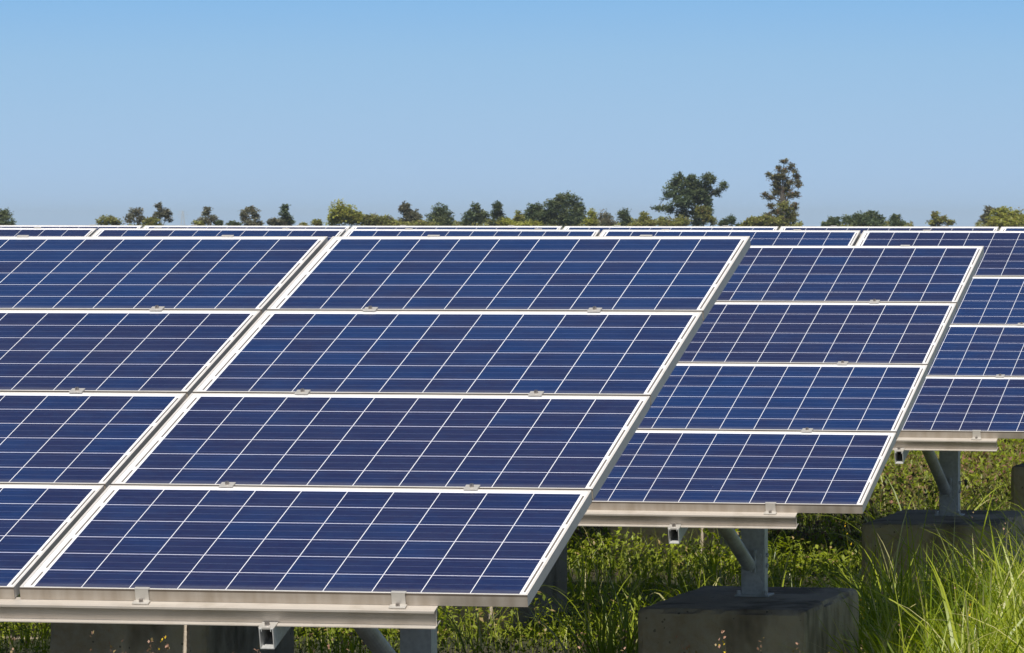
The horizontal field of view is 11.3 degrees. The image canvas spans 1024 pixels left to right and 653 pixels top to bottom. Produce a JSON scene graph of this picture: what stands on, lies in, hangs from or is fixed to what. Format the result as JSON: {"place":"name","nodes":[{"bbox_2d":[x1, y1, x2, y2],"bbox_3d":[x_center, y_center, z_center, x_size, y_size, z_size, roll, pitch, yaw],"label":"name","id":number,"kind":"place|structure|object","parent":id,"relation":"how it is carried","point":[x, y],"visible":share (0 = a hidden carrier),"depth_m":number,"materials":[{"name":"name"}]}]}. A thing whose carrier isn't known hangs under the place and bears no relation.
{"place":"outdoors","nodes":[
{"label":"outdoors","id":0,"kind":"place"},
{"bbox_2d":[0,438,1023,652],"bbox_3d":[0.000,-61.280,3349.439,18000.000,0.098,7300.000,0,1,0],"label":"ground","id":1,"kind":"structure","parent":0,"point":[524,643],"depth_m":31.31,"materials":[{"name":"green plant"}]},
{"bbox_2d":[0,208,16,224],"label":"tree","id":2,"kind":"object","parent":1,"relation":"on","point":[5,217],"visible":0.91,"depth_m":519.34,"materials":[{"name":"green plant"}]},
{"bbox_2d":[0,594,50,638],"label":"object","id":3,"kind":"object","parent":1,"relation":"on","point":[33,625],"visible":0.01,"depth_m":30.80,"materials":[{"name":"green plant"}]},
{"bbox_2d":[0,227,1023,516],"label":"solar array","id":4,"kind":"object","parent":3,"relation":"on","point":[970,395],"visible":0.27,"depth_m":30.39,"materials":[{"name":"glass"}]},
{"bbox_2d":[95,215,124,224],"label":"bush","id":5,"kind":"object","parent":1,"relation":"on","point":[109,220],"visible":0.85,"depth_m":459.76,"materials":[{"name":"green plant"}]},
{"bbox_2d":[123,207,145,225],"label":"tree","id":6,"kind":"object","parent":1,"relation":"on","point":[134,214],"visible":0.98,"depth_m":519.56,"materials":[{"name":"green plant"}]},
{"bbox_2d":[141,216,164,225],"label":"bush","id":7,"kind":"object","parent":1,"relation":"on","point":[152,221],"visible":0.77,"depth_m":489.85,"materials":[{"name":"green plant"}]},
{"bbox_2d":[152,202,174,224],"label":"tree","id":8,"kind":"object","parent":1,"relation":"on","point":[162,213],"visible":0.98,"depth_m":519.61,"materials":[{"name":"green plant"}]},
{"bbox_2d":[50,623,293,652],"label":"concrete footing","id":9,"kind":"object","parent":1,"relation":"on","point":[73,638],"visible":0.21,"depth_m":24.37,"materials":[{"name":"grey concrete"}]},
{"bbox_2d":[186,625,189,652],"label":"steel rod","id":10,"kind":"object","parent":1,"relation":"on","point":[188,638],"visible":0.4,"depth_m":17.62,"materials":[{"name":"grey metal"}]},
{"bbox_2d":[191,220,205,225],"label":"bush","id":11,"kind":"object","parent":1,"relation":"on","point":[198,223],"visible":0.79,"depth_m":489.56,"materials":[{"name":"green plant"}]},
{"bbox_2d":[196,206,218,225],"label":"tree","id":12,"kind":"object","parent":1,"relation":"on","point":[206,212],"visible":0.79,"depth_m":519.95,"materials":[{"name":"green plant"}]},
{"bbox_2d":[213,219,242,225],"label":"bush","id":13,"kind":"object","parent":1,"relation":"on","point":[229,223],"visible":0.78,"depth_m":519.52,"materials":[{"name":"green plant"}]},
{"bbox_2d":[238,205,263,225],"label":"tree","id":14,"kind":"object","parent":1,"relation":"on","point":[245,216],"visible":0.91,"depth_m":519.58,"materials":[{"name":"green plant"}]},
{"bbox_2d":[266,217,286,225],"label":"bush","id":15,"kind":"object","parent":1,"relation":"on","point":[274,221],"visible":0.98,"depth_m":499.61,"materials":[{"name":"green plant"}]},
{"bbox_2d":[277,204,295,225],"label":"tree","id":16,"kind":"object","parent":1,"relation":"on","point":[284,213],"visible":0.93,"depth_m":519.75,"materials":[{"name":"green plant"}]},
{"bbox_2d":[299,219,323,225],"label":"bush","id":17,"kind":"object","parent":1,"relation":"on","point":[318,222],"visible":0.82,"depth_m":459.53,"materials":[{"name":"green plant"}]},
{"bbox_2d":[323,199,365,225],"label":"tree","id":18,"kind":"object","parent":1,"relation":"on","point":[342,213],"visible":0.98,"depth_m":479.51,"materials":[{"name":"green plant"}]},
{"bbox_2d":[362,213,405,225],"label":"bush","id":19,"kind":"object","parent":1,"relation":"on","point":[375,219],"visible":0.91,"depth_m":479.45,"materials":[{"name":"green plant"}]},
{"bbox_2d":[398,201,422,222],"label":"tree","id":20,"kind":"object","parent":1,"relation":"on","point":[409,215],"visible":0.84,"depth_m":519.35,"materials":[{"name":"green plant"}]},
{"bbox_2d":[393,219,440,225],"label":"bush","id":21,"kind":"object","parent":1,"relation":"on","point":[420,222],"visible":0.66,"depth_m":478.85,"materials":[{"name":"green plant"}]},
{"bbox_2d":[9,628,862,652],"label":"seed stalks","id":22,"kind":"object","parent":1,"relation":"on","point":[328,645],"visible":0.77,"depth_m":23.64,"materials":[{"name":"plant"}]},
{"bbox_2d":[424,202,456,225],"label":"tree","id":23,"kind":"object","parent":1,"relation":"on","point":[442,215],"visible":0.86,"depth_m":519.03,"materials":[{"name":"green plant"}]},
{"bbox_2d":[458,201,490,225],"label":"tree","id":24,"kind":"object","parent":1,"relation":"on","point":[476,214],"visible":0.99,"depth_m":519.36,"materials":[{"name":"green plant"}]},
{"bbox_2d":[383,544,566,636],"bbox_3d":[-0.213,1.516,30.972,0.790,0.830,1.570,0,1,13],"label":"concrete footing","id":25,"kind":"object","parent":1,"relation":"on","point":[557,573],"visible":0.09,"depth_m":30.75,"materials":[{"name":"grey concrete"}]},
{"bbox_2d":[487,200,509,225],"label":"tree","id":26,"kind":"object","parent":1,"relation":"on","point":[496,213],"visible":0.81,"depth_m":519.65,"materials":[{"name":"green plant"}]},
{"bbox_2d":[490,217,520,225],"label":"bush","id":27,"kind":"object","parent":1,"relation":"on","point":[505,222],"visible":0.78,"depth_m":449.38,"materials":[{"name":"green plant"}]},
{"bbox_2d":[6,214,1023,229],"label":"scrub","id":28,"kind":"object","parent":1,"relation":"on","point":[977,223],"visible":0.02,"depth_m":566.33,"materials":[{"name":"green plant"}]},
{"bbox_2d":[508,210,524,222],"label":"bush","id":29,"kind":"object","parent":1,"relation":"on","point":[518,216],"visible":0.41,"depth_m":479.57,"materials":[{"name":"green plant"}]},
{"bbox_2d":[515,219,543,225],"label":"bush","id":30,"kind":"object","parent":1,"relation":"on","point":[531,223],"visible":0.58,"depth_m":430.07,"materials":[{"name":"green plant"}]},
{"bbox_2d":[523,191,588,226],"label":"tree","id":31,"kind":"object","parent":1,"relation":"on","point":[563,215],"visible":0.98,"depth_m":519.41,"materials":[{"name":"green plant"}]},
{"bbox_2d":[489,548,639,652],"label":"grass clump","id":32,"kind":"object","parent":1,"relation":"on","point":[601,646],"visible":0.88,"depth_m":27.50,"materials":[{"name":"green plant"}]},
{"bbox_2d":[582,208,599,225],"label":"bush","id":33,"kind":"object","parent":1,"relation":"on","point":[592,220],"visible":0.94,"depth_m":489.36,"materials":[{"name":"green plant"}]},
{"bbox_2d":[597,209,620,225],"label":"bush","id":34,"kind":"object","parent":1,"relation":"on","point":[604,219],"visible":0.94,"depth_m":508.84,"materials":[{"name":"green plant"}]},
{"bbox_2d":[616,208,632,225],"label":"tree","id":35,"kind":"object","parent":1,"relation":"on","point":[624,216],"visible":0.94,"depth_m":519.01,"materials":[{"name":"green plant"}]},
{"bbox_2d":[539,530,717,652],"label":"grass clump","id":36,"kind":"object","parent":1,"relation":"on","point":[621,623],"visible":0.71,"depth_m":27.83,"materials":[{"name":"green plant"}]},
{"bbox_2d":[627,211,655,225],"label":"bush","id":37,"kind":"object","parent":1,"relation":"on","point":[644,219],"visible":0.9,"depth_m":489.40,"materials":[{"name":"green plant"}]},
{"bbox_2d":[656,212,692,225],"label":"bush","id":38,"kind":"object","parent":1,"relation":"on","point":[678,221],"visible":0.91,"depth_m":479.74,"materials":[{"name":"green plant"}]},
{"bbox_2d":[610,527,740,572],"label":"grass","id":39,"kind":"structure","parent":1,"relation":"on","point":[651,531],"depth_m":36.47,"materials":[{"name":"green plant"}]},
{"bbox_2d":[650,171,728,225],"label":"tree","id":40,"kind":"object","parent":1,"relation":"on","point":[701,192],"visible":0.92,"depth_m":519.36,"materials":[{"name":"green plant"}]},
{"bbox_2d":[695,205,717,225],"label":"bush","id":41,"kind":"object","parent":1,"relation":"on","point":[703,212],"visible":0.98,"depth_m":479.58,"materials":[{"name":"green plant"}]},
{"bbox_2d":[718,214,741,225],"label":"bush","id":42,"kind":"object","parent":1,"relation":"on","point":[730,220],"visible":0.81,"depth_m":519.71,"materials":[{"name":"green plant"}]},
{"bbox_2d":[638,586,858,652],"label":"concrete footing","id":43,"kind":"object","parent":1,"relation":"on","point":[700,619],"visible":0.97,"depth_m":23.76,"materials":[{"name":"grey concrete"}]},
{"bbox_2d":[578,245,983,596],"bbox_3d":[-1.402,0.432,25.183,6.908,1.665,4.055,0,1,13],"label":"solar array","id":44,"kind":"object","parent":43,"relation":"on","point":[791,388],"visible":0.23,"depth_m":24.15,"materials":[{"name":"glass"}]},
{"bbox_2d":[738,213,777,225],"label":"bush","id":45,"kind":"object","parent":1,"relation":"on","point":[764,220],"visible":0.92,"depth_m":479.53,"materials":[{"name":"green plant"}]},
{"bbox_2d":[759,158,803,226],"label":"tree","id":46,"kind":"object","parent":1,"relation":"on","point":[778,188],"visible":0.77,"depth_m":519.73,"materials":[{"name":"green plant"}]},
{"bbox_2d":[771,200,798,226],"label":"bush","id":47,"kind":"object","parent":1,"relation":"on","point":[783,219],"visible":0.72,"depth_m":489.85,"materials":[{"name":"green plant"}]},
{"bbox_2d":[567,438,1023,560],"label":"dry ground cover","id":48,"kind":"object","parent":1,"relation":"on","point":[965,481],"visible":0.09,"depth_m":41.09,"materials":[{"name":"green plant"}]},
{"bbox_2d":[821,215,844,225],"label":"bush","id":49,"kind":"object","parent":1,"relation":"on","point":[833,221],"visible":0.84,"depth_m":509.76,"materials":[{"name":"green plant"}]},
{"bbox_2d":[841,210,887,225],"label":"tree","id":50,"kind":"object","parent":1,"relation":"on","point":[870,218],"visible":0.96,"depth_m":519.10,"materials":[{"name":"green plant"}]},
{"bbox_2d":[888,213,907,225],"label":"bush","id":51,"kind":"object","parent":1,"relation":"on","point":[894,219],"visible":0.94,"depth_m":509.88,"materials":[{"name":"green plant"}]},
{"bbox_2d":[862,600,1006,652],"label":"grass clump","id":52,"kind":"object","parent":1,"relation":"on","point":[969,635],"visible":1,"depth_m":22.72,"materials":[{"name":"green plant"}]},
{"bbox_2d":[925,211,956,226],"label":"bush","id":53,"kind":"object","parent":1,"relation":"on","point":[935,220],"visible":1,"depth_m":509.66,"materials":[{"name":"green plant"}]},
{"bbox_2d":[861,509,1023,607],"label":"concrete footing","id":54,"kind":"object","parent":1,"relation":"on","point":[883,526],"visible":0.34,"depth_m":29.62,"materials":[{"name":"grey concrete"}]},
{"bbox_2d":[867,512,1023,652],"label":"tall stalks","id":55,"kind":"object","parent":1,"relation":"on","point":[923,595],"visible":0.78,"depth_m":24.46,"materials":[{"name":"green plant"}]},
{"bbox_2d":[917,595,1023,652],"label":"grass clump","id":56,"kind":"object","parent":1,"relation":"on","point":[964,633],"visible":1,"depth_m":22.14,"materials":[{"name":"green plant"}]},
{"bbox_2d":[978,205,995,223],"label":"tree","id":57,"kind":"object","parent":1,"relation":"on","point":[987,211],"visible":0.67,"depth_m":519.94,"materials":[{"name":"green plant"}]},
{"bbox_2d":[983,206,1023,227],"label":"tree","id":58,"kind":"object","parent":1,"relation":"on","point":[1003,217],"visible":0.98,"depth_m":479.34,"materials":[{"name":"green plant"}]},
{"bbox_2d":[1011,463,1023,510],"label":"concrete footing","id":59,"kind":"object","parent":1,"relation":"on","point":[1017,476],"visible":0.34,"depth_m":35.90,"materials":[{"name":"grey concrete"}]},
{"bbox_2d":[0,0,1023,226],"label":"sky","id":60,"kind":"structure","parent":0,"point":[911,109],"materials":[{"name":"blue"}]},
{"bbox_2d":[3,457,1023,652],"bbox_3d":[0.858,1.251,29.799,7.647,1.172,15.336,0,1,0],"label":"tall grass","id":61,"kind":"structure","parent":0,"point":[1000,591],"depth_m":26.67,"materials":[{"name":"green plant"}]},
{"bbox_2d":[158,515,971,652],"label":"flower stalks","id":62,"kind":"object","parent":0,"point":[723,641],"visible":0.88,"depth_m":27.04,"materials":[{"name":"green plant"}]},
{"bbox_3d":[-3.109,1.778,18.655,0.790,0.776,1.567,0,1,13],"label":"concrete footing","id":63,"kind":"object","parent":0,"visible":0},
{"bbox_2d":[0,235,750,652],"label":"solar array","id":64,"kind":"object","parent":63,"relation":"on","point":[274,439],"visible":1,"depth_m":17.99,"materials":[{"name":"glass"}]},
{"bbox_3d":[-4.284,1.354,38.480,0.789,0.870,1.569,0,1,13],"label":"concrete footing","id":65,"kind":"object","parent":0,"visible":0},
{"bbox_2d":[0,225,1023,233],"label":"solar array","id":66,"kind":"object","parent":65,"relation":"on","point":[861,228],"visible":0.16,"depth_m":39.39,"materials":[{"name":"glass"}]}
]}

